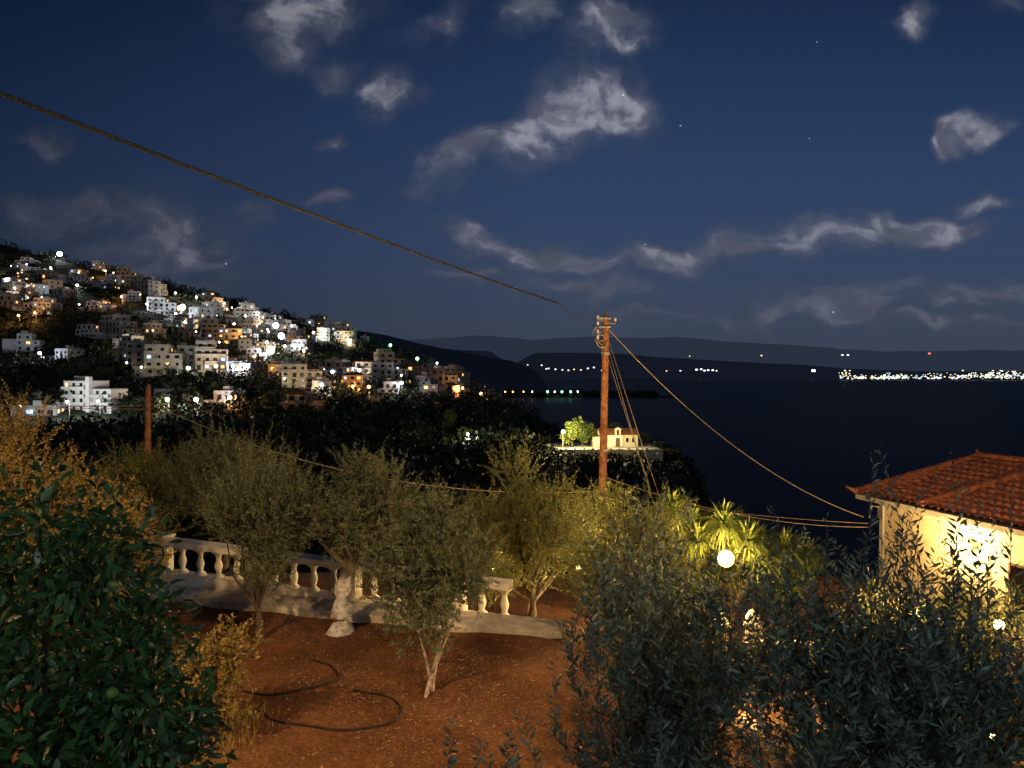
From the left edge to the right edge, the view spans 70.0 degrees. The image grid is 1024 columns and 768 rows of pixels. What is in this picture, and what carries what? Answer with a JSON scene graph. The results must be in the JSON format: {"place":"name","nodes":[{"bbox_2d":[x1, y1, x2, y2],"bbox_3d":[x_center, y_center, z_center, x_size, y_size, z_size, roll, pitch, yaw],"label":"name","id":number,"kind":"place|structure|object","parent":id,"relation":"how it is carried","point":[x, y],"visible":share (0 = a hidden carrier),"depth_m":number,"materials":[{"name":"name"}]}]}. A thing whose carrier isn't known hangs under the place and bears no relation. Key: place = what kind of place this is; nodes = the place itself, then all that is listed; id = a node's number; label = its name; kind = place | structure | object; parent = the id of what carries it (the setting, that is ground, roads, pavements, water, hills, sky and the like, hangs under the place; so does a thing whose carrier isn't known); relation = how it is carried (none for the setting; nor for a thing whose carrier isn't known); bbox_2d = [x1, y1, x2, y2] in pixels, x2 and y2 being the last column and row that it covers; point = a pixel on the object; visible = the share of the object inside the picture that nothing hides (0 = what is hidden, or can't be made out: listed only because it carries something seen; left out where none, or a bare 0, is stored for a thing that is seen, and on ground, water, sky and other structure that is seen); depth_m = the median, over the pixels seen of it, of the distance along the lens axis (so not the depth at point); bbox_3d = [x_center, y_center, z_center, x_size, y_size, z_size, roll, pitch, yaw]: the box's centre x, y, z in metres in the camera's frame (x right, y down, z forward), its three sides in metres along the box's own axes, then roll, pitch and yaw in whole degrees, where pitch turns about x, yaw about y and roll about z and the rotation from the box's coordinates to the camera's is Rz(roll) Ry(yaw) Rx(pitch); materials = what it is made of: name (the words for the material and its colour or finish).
{"place":"outdoors","nodes":[
{"label":"outdoors","id":0,"kind":"place"},
{"bbox_2d":[0,91,557,303],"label":"overhead cable","id":1,"kind":"object","parent":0,"point":[65,118],"visible":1,"depth_m":9.36,"materials":[{"name":"rubber"}]},
{"bbox_2d":[33,620,746,767],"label":"fallen leaves","id":2,"kind":"object","parent":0,"point":[437,694],"visible":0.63,"depth_m":10.51,"materials":[{"name":"brown plant"}]},
{"bbox_2d":[356,331,548,390],"bbox_3d":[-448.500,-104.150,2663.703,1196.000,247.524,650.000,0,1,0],"label":"hills","id":3,"kind":"structure","parent":0,"point":[500,374],"depth_m":2526.64,"materials":[{"name":"black"}]},
{"bbox_2d":[0,245,1023,767],"bbox_3d":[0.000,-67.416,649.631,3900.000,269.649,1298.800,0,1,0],"label":"ground","id":4,"kind":"structure","parent":0,"point":[330,747],"depth_m":11.03,"materials":[{"name":"red soil"}]},
{"bbox_2d":[0,263,27,276],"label":"hillside house","id":5,"kind":"structure","parent":4,"relation":"on","point":[17,269],"depth_m":608.58,"materials":[{"name":"paint"}]},
{"bbox_2d":[0,292,28,308],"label":"hillside house","id":6,"kind":"structure","parent":4,"relation":"on","point":[8,299],"depth_m":532.30,"materials":[{"name":"paint"}]},
{"bbox_2d":[0,276,28,290],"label":"hillside house","id":7,"kind":"structure","parent":4,"relation":"on","point":[9,283],"depth_m":580.98,"materials":[{"name":"paint"}]},
{"bbox_2d":[2,331,44,352],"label":"hillside house","id":8,"kind":"structure","parent":4,"relation":"on","point":[25,341],"depth_m":435.35,"materials":[{"name":"paint"}]},
{"bbox_2d":[18,286,37,300],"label":"hillside house","id":9,"kind":"structure","parent":4,"relation":"on","point":[26,292],"depth_m":545.64,"materials":[{"name":"paint"}]},
{"bbox_2d":[24,282,49,296],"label":"hillside house","id":10,"kind":"structure","parent":4,"relation":"on","point":[40,287],"depth_m":563.95,"materials":[{"name":"paint"}]},
{"bbox_2d":[11,400,65,415],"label":"hillside house","id":11,"kind":"structure","parent":4,"relation":"on","point":[55,411],"depth_m":271.03,"materials":[{"name":"paint"}]},
{"bbox_2d":[31,269,56,278],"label":"hillside house","id":12,"kind":"structure","parent":4,"relation":"on","point":[42,273],"depth_m":618.02,"materials":[{"name":"paint"}]},
{"bbox_2d":[29,296,62,314],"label":"hillside house","id":13,"kind":"structure","parent":4,"relation":"on","point":[41,303],"depth_m":519.57,"materials":[{"name":"paint"}]},
{"bbox_2d":[0,378,119,658],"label":"shrub","id":14,"kind":"object","parent":4,"relation":"on","point":[28,486],"visible":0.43,"depth_m":11.08,"materials":[{"name":"brown plant"}]},
{"bbox_2d":[44,287,75,298],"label":"hillside house","id":15,"kind":"structure","parent":4,"relation":"on","point":[61,291],"depth_m":555.05,"materials":[{"name":"paint"}]},
{"bbox_2d":[47,346,83,359],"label":"hillside house","id":16,"kind":"structure","parent":4,"relation":"on","point":[63,352],"depth_m":417.42,"materials":[{"name":"paint"}]},
{"bbox_2d":[0,459,178,658],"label":"shrub","id":17,"kind":"object","parent":4,"relation":"on","point":[141,563],"visible":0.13,"depth_m":10.51,"materials":[{"name":"green plant"}]},
{"bbox_2d":[76,321,108,339],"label":"hillside house","id":18,"kind":"structure","parent":4,"relation":"on","point":[88,329],"depth_m":457.77,"materials":[{"name":"paint"}]},
{"bbox_2d":[78,300,107,311],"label":"hillside house","id":19,"kind":"structure","parent":4,"relation":"on","point":[92,304],"depth_m":529.77,"materials":[{"name":"paint"}]},
{"bbox_2d":[61,376,128,413],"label":"apartment building","id":20,"kind":"structure","parent":4,"relation":"on","point":[87,391],"depth_m":280.38,"materials":[{"name":"white paint"}]},
{"bbox_2d":[99,313,137,333],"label":"hillside house","id":21,"kind":"structure","parent":4,"relation":"on","point":[114,323],"depth_m":461.94,"materials":[{"name":"paint"}]},
{"bbox_2d":[0,453,237,767],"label":"citrus tree","id":22,"kind":"object","parent":4,"relation":"on","point":[92,709],"visible":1,"depth_m":3.94,"materials":[{"name":"green plant"}]},
{"bbox_2d":[109,325,140,339],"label":"hillside house","id":23,"kind":"structure","parent":4,"relation":"on","point":[132,328],"depth_m":455.88,"materials":[{"name":"paint"}]},
{"bbox_2d":[115,266,136,286],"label":"hillside house","id":24,"kind":"structure","parent":4,"relation":"on","point":[124,273],"depth_m":632.46,"materials":[{"name":"paint"}]},
{"bbox_2d":[115,333,143,362],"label":"hillside house","id":25,"kind":"structure","parent":4,"relation":"on","point":[122,342],"depth_m":407.30,"materials":[{"name":"paint"}]},
{"bbox_2d":[68,421,212,574],"bbox_3d":[-8.614,3.478,17.249,4.009,5.196,2.390,0,1,0],"label":"olive tree","id":26,"kind":"object","parent":4,"relation":"on","point":[145,477],"visible":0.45,"depth_m":16.96,"materials":[{"name":"green plant"}]},
{"bbox_2d":[128,274,160,296],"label":"hillside house","id":27,"kind":"structure","parent":4,"relation":"on","point":[149,284],"depth_m":609.26,"materials":[{"name":"paint"}]},
{"bbox_2d":[144,384,150,563],"bbox_3d":[-12.270,3.480,24.557,0.324,6.948,0.270,0,1,0],"label":"utility pole","id":28,"kind":"object","parent":4,"relation":"on","point":[147,424],"visible":0.41,"depth_m":24.44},
{"bbox_2d":[124,338,175,371],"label":"hillside house","id":29,"kind":"structure","parent":4,"relation":"on","point":[135,349],"depth_m":382.93,"materials":[{"name":"paint"}]},
{"bbox_2d":[140,320,165,338],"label":"hillside house","id":30,"kind":"structure","parent":4,"relation":"on","point":[148,328],"depth_m":463.24,"materials":[{"name":"paint"}]},
{"bbox_2d":[132,385,185,403],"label":"hillside house","id":31,"kind":"structure","parent":4,"relation":"on","point":[160,391],"depth_m":302.10,"materials":[{"name":"paint"}]},
{"bbox_2d":[132,341,186,377],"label":"hillside house","id":32,"kind":"structure","parent":4,"relation":"on","point":[157,354],"depth_m":369.17,"materials":[{"name":"paint"}]},
{"bbox_2d":[146,296,175,316],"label":"hillside house","id":33,"kind":"structure","parent":4,"relation":"on","point":[158,305],"depth_m":536.60,"materials":[{"name":"paint"}]},
{"bbox_2d":[172,313,192,330],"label":"hillside house","id":34,"kind":"structure","parent":4,"relation":"on","point":[178,320],"depth_m":504.33,"materials":[{"name":"paint"}]},
{"bbox_2d":[177,343,195,368],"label":"hillside house","id":35,"kind":"structure","parent":4,"relation":"on","point":[184,348],"depth_m":383.50,"materials":[{"name":"paint"}]},
{"bbox_2d":[186,305,213,328],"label":"hillside house","id":36,"kind":"structure","parent":4,"relation":"on","point":[198,314],"depth_m":518.28,"materials":[{"name":"paint"}]},
{"bbox_2d":[186,337,228,377],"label":"hillside house","id":37,"kind":"structure","parent":4,"relation":"on","point":[208,354],"depth_m":369.70,"materials":[{"name":"paint"}]},
{"bbox_2d":[148,612,269,745],"bbox_3d":[-3.793,3.754,9.050,1.389,1.723,1.207,0,1,26],"label":"shrub","id":38,"kind":"object","parent":4,"relation":"on","point":[223,662],"visible":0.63,"depth_m":9.00,"materials":[{"name":"brown plant"}]},
{"bbox_2d":[195,316,226,342],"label":"hillside house","id":39,"kind":"structure","parent":4,"relation":"on","point":[211,328],"depth_m":481.47,"materials":[{"name":"paint"}]},
{"bbox_2d":[201,300,222,319],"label":"hillside house","id":40,"kind":"structure","parent":4,"relation":"on","point":[217,306],"depth_m":558.45,"materials":[{"name":"paint"}]},
{"bbox_2d":[154,412,288,575],"bbox_3d":[-6.532,3.195,16.477,3.414,5.189,2.658,0,1,0],"label":"olive tree","id":41,"kind":"object","parent":4,"relation":"on","point":[207,463],"visible":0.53,"depth_m":16.22,"materials":[{"name":"green plant"}]},
{"bbox_2d":[198,386,245,407],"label":"hillside house","id":42,"kind":"structure","parent":4,"relation":"on","point":[219,396],"depth_m":296.11,"materials":[{"name":"paint"}]},
{"bbox_2d":[221,337,252,350],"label":"hillside house","id":43,"kind":"structure","parent":4,"relation":"on","point":[244,343],"depth_m":461.45,"materials":[{"name":"paint"}]},
{"bbox_2d":[222,325,253,344],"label":"hillside house","id":44,"kind":"structure","parent":4,"relation":"on","point":[232,332],"depth_m":483.37,"materials":[{"name":"paint"}]},
{"bbox_2d":[174,693,302,767],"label":"dry grass","id":45,"kind":"structure","parent":4,"relation":"on","point":[230,735],"depth_m":9.12,"materials":[{"name":"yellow plant"}]},
{"bbox_2d":[225,302,254,318],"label":"hillside house","id":46,"kind":"structure","parent":4,"relation":"on","point":[245,309],"depth_m":608.65,"materials":[{"name":"paint"}]},
{"bbox_2d":[232,360,261,376],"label":"hillside house","id":47,"kind":"structure","parent":4,"relation":"on","point":[240,366],"depth_m":384.13,"materials":[{"name":"paint"}]},
{"bbox_2d":[239,317,260,331],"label":"hillside house","id":48,"kind":"structure","parent":4,"relation":"on","point":[252,323],"depth_m":558.48,"materials":[{"name":"paint"}]},
{"bbox_2d":[238,346,268,358],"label":"hillside house","id":49,"kind":"structure","parent":4,"relation":"on","point":[252,351],"depth_m":434.06,"materials":[{"name":"paint"}]},
{"bbox_2d":[187,427,341,641],"bbox_3d":[-4.173,2.617,12.527,2.523,3.886,2.127,0,1,-20],"label":"olive tree","id":50,"kind":"object","parent":4,"relation":"on","point":[260,518],"visible":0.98,"depth_m":12.19,"materials":[{"name":"green plant"}]},
{"bbox_2d":[253,323,275,337],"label":"hillside house","id":51,"kind":"structure","parent":4,"relation":"on","point":[262,330],"depth_m":553.02,"materials":[{"name":"paint"}]},
{"bbox_2d":[241,659,338,695],"bbox_3d":[-3.135,4.412,10.918,0.987,0.111,1.440,0,1,28],"label":"irrigation hose","id":52,"kind":"object","parent":4,"relation":"on","point":[299,689],"visible":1,"depth_m":10.52,"materials":[{"name":"black rubber"}]},
{"bbox_2d":[283,337,313,356],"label":"hillside house","id":53,"kind":"structure","parent":4,"relation":"on","point":[301,343],"depth_m":479.15,"materials":[{"name":"paint"}]},
{"bbox_2d":[278,361,322,388],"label":"hillside house","id":54,"kind":"structure","parent":4,"relation":"on","point":[299,375],"depth_m":351.14,"materials":[{"name":"paint"}]},
{"bbox_2d":[275,387,326,412],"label":"hillside house","id":55,"kind":"structure","parent":4,"relation":"on","point":[298,396],"depth_m":306.02,"materials":[{"name":"paint"}]},
{"bbox_2d":[312,326,329,340],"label":"hillside house","id":56,"kind":"structure","parent":4,"relation":"on","point":[320,332],"depth_m":611.60,"materials":[{"name":"paint"}]},
{"bbox_2d":[309,314,332,329],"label":"hillside house","id":57,"kind":"structure","parent":4,"relation":"on","point":[319,318],"depth_m":688.00,"materials":[{"name":"paint"}]},
{"bbox_2d":[311,377,335,395],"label":"hillside house","id":58,"kind":"structure","parent":4,"relation":"on","point":[319,381],"depth_m":344.04,"materials":[{"name":"paint"}]},
{"bbox_2d":[249,689,401,730],"bbox_3d":[-2.487,4.436,9.838,1.931,0.062,1.224,0,1,-23],"label":"irrigation hose","id":59,"kind":"object","parent":4,"relation":"on","point":[339,729],"visible":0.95,"depth_m":9.57,"materials":[{"name":"black rubber"}]},
{"bbox_2d":[110,583,566,640],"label":"wall","id":60,"kind":"structure","parent":4,"relation":"on","point":[322,608],"depth_m":13.76,"materials":[{"name":"concrete"}]},
{"bbox_2d":[151,532,512,614],"bbox_3d":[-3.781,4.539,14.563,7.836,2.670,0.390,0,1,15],"label":"balustrade","id":61,"kind":"object","parent":60,"relation":"on","point":[200,578],"visible":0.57,"depth_m":14.78,"materials":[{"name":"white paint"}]},
{"bbox_2d":[324,357,356,378],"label":"hillside house","id":62,"kind":"structure","parent":4,"relation":"on","point":[339,366],"depth_m":405.82,"materials":[{"name":"paint"}]},
{"bbox_2d":[331,328,355,347],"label":"hillside house","id":63,"kind":"structure","parent":4,"relation":"on","point":[341,333],"depth_m":618.49,"materials":[{"name":"paint"}]},
{"bbox_2d":[330,320,356,338],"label":"hillside house","id":64,"kind":"structure","parent":4,"relation":"on","point":[341,324],"depth_m":656.17,"materials":[{"name":"paint"}]},
{"bbox_2d":[341,371,371,392],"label":"hillside house","id":65,"kind":"structure","parent":4,"relation":"on","point":[351,378],"depth_m":369.99,"materials":[{"name":"paint"}]},
{"bbox_2d":[279,442,436,636],"bbox_3d":[-2.643,2.772,12.826,2.216,3.624,2.655,1,1,41],"label":"olive tree","id":66,"kind":"object","parent":4,"relation":"on","point":[363,504],"visible":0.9,"depth_m":12.69,"materials":[{"name":"green plant"}]},
{"bbox_2d":[352,358,374,378],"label":"hillside house","id":67,"kind":"structure","parent":4,"relation":"on","point":[364,365],"depth_m":409.59,"materials":[{"name":"paint"}]},
{"bbox_2d":[0,238,733,576],"bbox_3d":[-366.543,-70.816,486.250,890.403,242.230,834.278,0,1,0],"label":"woodland","id":68,"kind":"object","parent":4,"relation":"on","point":[455,461],"visible":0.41,"depth_m":236.01,"materials":[{"name":"green plant"}]},
{"bbox_2d":[372,378,399,393],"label":"hillside house","id":69,"kind":"structure","parent":4,"relation":"on","point":[389,384],"depth_m":372.23,"materials":[{"name":"paint"}]},
{"bbox_2d":[373,349,404,364],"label":"hillside house","id":70,"kind":"structure","parent":4,"relation":"on","point":[383,356],"depth_m":432.50,"materials":[{"name":"paint"}]},
{"bbox_2d":[371,360,409,385],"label":"hillside house","id":71,"kind":"structure","parent":4,"relation":"on","point":[379,368],"depth_m":397.82,"materials":[{"name":"paint"}]},
{"bbox_2d":[396,361,424,382],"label":"hillside house","id":72,"kind":"structure","parent":4,"relation":"on","point":[415,369],"depth_m":412.45,"materials":[{"name":"paint"}]},
{"bbox_2d":[401,372,446,395],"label":"hillside house","id":73,"kind":"structure","parent":4,"relation":"on","point":[426,381],"depth_m":388.00,"materials":[{"name":"paint"}]},
{"bbox_2d":[342,473,512,697],"bbox_3d":[-1.173,2.922,10.681,2.451,3.340,2.145,0,1,0],"label":"olive tree","id":74,"kind":"object","parent":4,"relation":"on","point":[440,573],"visible":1,"depth_m":10.44,"materials":[{"name":"green plant"}]},
{"bbox_2d":[425,365,457,383],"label":"hillside house","id":75,"kind":"structure","parent":4,"relation":"on","point":[443,378],"depth_m":429.93,"materials":[{"name":"paint"}]},
{"bbox_2d":[141,630,750,767],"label":"gravel","id":76,"kind":"structure","parent":4,"relation":"on","point":[487,739],"depth_m":10.02,"materials":[{"name":"gravel"}]},
{"bbox_2d":[446,365,469,387],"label":"hillside house","id":77,"kind":"structure","parent":4,"relation":"on","point":[463,378],"depth_m":503.88,"materials":[{"name":"paint"}]},
{"bbox_2d":[399,484,527,609],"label":"olive tree","id":78,"kind":"object","parent":4,"relation":"on","point":[489,542],"visible":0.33,"depth_m":14.88,"materials":[{"name":"green plant"}]},
{"bbox_2d":[467,426,624,616],"bbox_3d":[0.595,3.606,15.422,3.649,5.460,2.475,0,1,0],"label":"olive tree","id":79,"kind":"object","parent":4,"relation":"on","point":[529,553],"visible":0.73,"depth_m":15.26,"materials":[{"name":"green plant"}]},
{"bbox_2d":[440,656,751,767],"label":"olive tree","id":80,"kind":"object","parent":4,"relation":"on","point":[584,754],"visible":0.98,"depth_m":3.98,"materials":[{"name":"green plant"}]},
{"bbox_2d":[564,472,640,625],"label":"olive tree","id":81,"kind":"object","parent":4,"relation":"on","point":[610,500],"visible":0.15,"depth_m":18.41,"materials":[{"name":"green plant"}]},
{"bbox_2d":[592,313,616,590],"bbox_3d":[2.764,2.363,22.034,0.738,9.009,0.281,0,1,0],"label":"utility pole","id":82,"kind":"object","parent":4,"relation":"on","point":[604,449],"visible":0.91,"depth_m":21.92,"materials":[{"name":"wood"}]},
{"bbox_2d":[609,330,862,516],"bbox_3d":[7.105,1.331,22.723,8.485,5.927,0.028,0,1,-10],"label":"overhead cable","id":83,"kind":"object","parent":82,"relation":"attached to","point":[720,435],"visible":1,"depth_m":22.60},
{"bbox_2d":[556,448,662,464],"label":"retaining wall","id":84,"kind":"structure","parent":4,"relation":"on","point":[648,452],"depth_m":187.79,"materials":[{"name":"beige paint"}]},
{"bbox_2d":[541,475,715,642],"bbox_3d":[2.005,3.216,12.423,3.064,3.337,2.402,0,1,14],"label":"olive tree","id":85,"kind":"object","parent":4,"relation":"on","point":[570,568],"visible":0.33,"depth_m":12.14,"materials":[{"name":"green plant"}]},
{"bbox_2d":[581,572,750,748],"bbox_3d":[1.857,3.458,8.270,1.749,2.746,1.998,0,1,22],"label":"olive tree","id":86,"kind":"object","parent":4,"relation":"on","point":[606,672],"visible":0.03,"depth_m":8.02,"materials":[{"name":"green plant"}]},
{"bbox_2d":[629,483,713,580],"bbox_3d":[4.024,4.418,18.443,2.788,3.913,1.875,0,1,0],"label":"yucca","id":87,"kind":"object","parent":4,"relation":"on","point":[676,502],"visible":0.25,"depth_m":18.24,"materials":[{"name":"green plant"}]},
{"bbox_2d":[536,459,809,767],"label":"olive tree","id":88,"kind":"object","parent":4,"relation":"on","point":[689,657],"visible":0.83,"depth_m":4.83,"materials":[{"name":"green plant"}]},
{"bbox_2d":[677,498,792,626],"bbox_3d":[5.400,4.557,18.082,3.220,3.620,1.840,0,1,0],"label":"yucca","id":89,"kind":"object","parent":4,"relation":"on","point":[725,515],"visible":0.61,"depth_m":17.85,"materials":[{"name":"green plant"}]},
{"bbox_2d":[734,518,834,630],"bbox_3d":[6.925,4.991,18.642,2.771,3.139,1.791,0,1,0],"label":"yucca","id":90,"kind":"object","parent":4,"relation":"on","point":[783,538],"visible":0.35,"depth_m":18.48,"materials":[{"name":"green plant"}]},
{"bbox_2d":[665,443,1023,767],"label":"olive tree","id":91,"kind":"object","parent":4,"relation":"on","point":[924,734],"visible":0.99,"depth_m":3.58,"materials":[{"name":"green plant"}]},
{"bbox_2d":[826,577,925,659],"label":"olive tree","id":92,"kind":"object","parent":4,"relation":"on","point":[869,611],"visible":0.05,"depth_m":12.56,"materials":[{"name":"green plant"}]},
{"bbox_2d":[757,613,1023,767],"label":"olive tree","id":93,"kind":"object","parent":4,"relation":"on","point":[1017,765],"visible":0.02,"depth_m":7.31,"materials":[{"name":"green plant"}]},
{"bbox_2d":[846,449,1023,640],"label":"tiled house","id":94,"kind":"structure","parent":4,"relation":"on","point":[981,473],"depth_m":21.57,"materials":[{"name":"paint"}]},
{"bbox_2d":[1008,562,1023,606],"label":"window","id":95,"kind":"structure","parent":94,"relation":"in","point":[1019,579],"depth_m":19.26,"materials":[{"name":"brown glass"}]},
{"bbox_2d":[916,547,1023,704],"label":"olive tree","id":96,"kind":"object","parent":4,"relation":"on","point":[981,622],"visible":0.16,"depth_m":13.59,"materials":[{"name":"green plant"}]},
{"bbox_2d":[0,0,1023,351],"label":"sky","id":97,"kind":"structure","parent":0,"point":[837,174],"materials":[{"name":"blue"}]},
{"bbox_2d":[506,395,680,397],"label":"spit terrain","id":98,"kind":"structure","parent":0,"point":[585,396],"depth_m":1734.99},
{"bbox_2d":[494,389,659,397],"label":"woodland","id":99,"kind":"object","parent":98,"relation":"on","point":[565,393],"visible":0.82,"depth_m":1761.38,"materials":[{"name":"black plant"}]},
{"bbox_2d":[552,443,658,452],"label":"terrace pavement","id":100,"kind":"structure","parent":0,"point":[578,445],"depth_m":198.03,"materials":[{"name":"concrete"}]},
{"bbox_2d":[558,416,583,447],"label":"tree","id":101,"kind":"object","parent":100,"relation":"on","point":[572,430],"visible":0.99,"depth_m":194.38,"materials":[{"name":"green plant"}]},
{"bbox_2d":[591,427,638,446],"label":"chapel","id":102,"kind":"structure","parent":100,"relation":"on","point":[619,437],"depth_m":197.43,"materials":[{"name":"beige paint"}]},
{"bbox_2d":[408,335,1023,370],"bbox_3d":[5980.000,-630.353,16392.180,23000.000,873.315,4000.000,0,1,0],"label":"hills","id":103,"kind":"structure","parent":0,"point":[516,350],"depth_m":15503.68,"materials":[{"name":"blue"}]},
{"bbox_2d":[449,349,1023,379],"bbox_3d":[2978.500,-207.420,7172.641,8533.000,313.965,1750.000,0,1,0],"label":"hills","id":104,"kind":"structure","parent":0,"point":[630,366],"depth_m":6655.44,"materials":[{"name":"blue"}]},
{"bbox_2d":[501,380,1023,577],"bbox_3d":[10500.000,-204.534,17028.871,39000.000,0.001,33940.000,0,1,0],"label":"sea","id":105,"kind":"structure","parent":0,"point":[820,439],"depth_m":745.48,"materials":[{"name":"blue liquid"}]},
{"bbox_2d":[840,370,1023,378],"bbox_3d":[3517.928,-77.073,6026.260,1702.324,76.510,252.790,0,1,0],"label":"distant town","id":106,"kind":"object","parent":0,"point":[985,376],"visible":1,"depth_m":6022.13,"materials":[{"name":"grey"}]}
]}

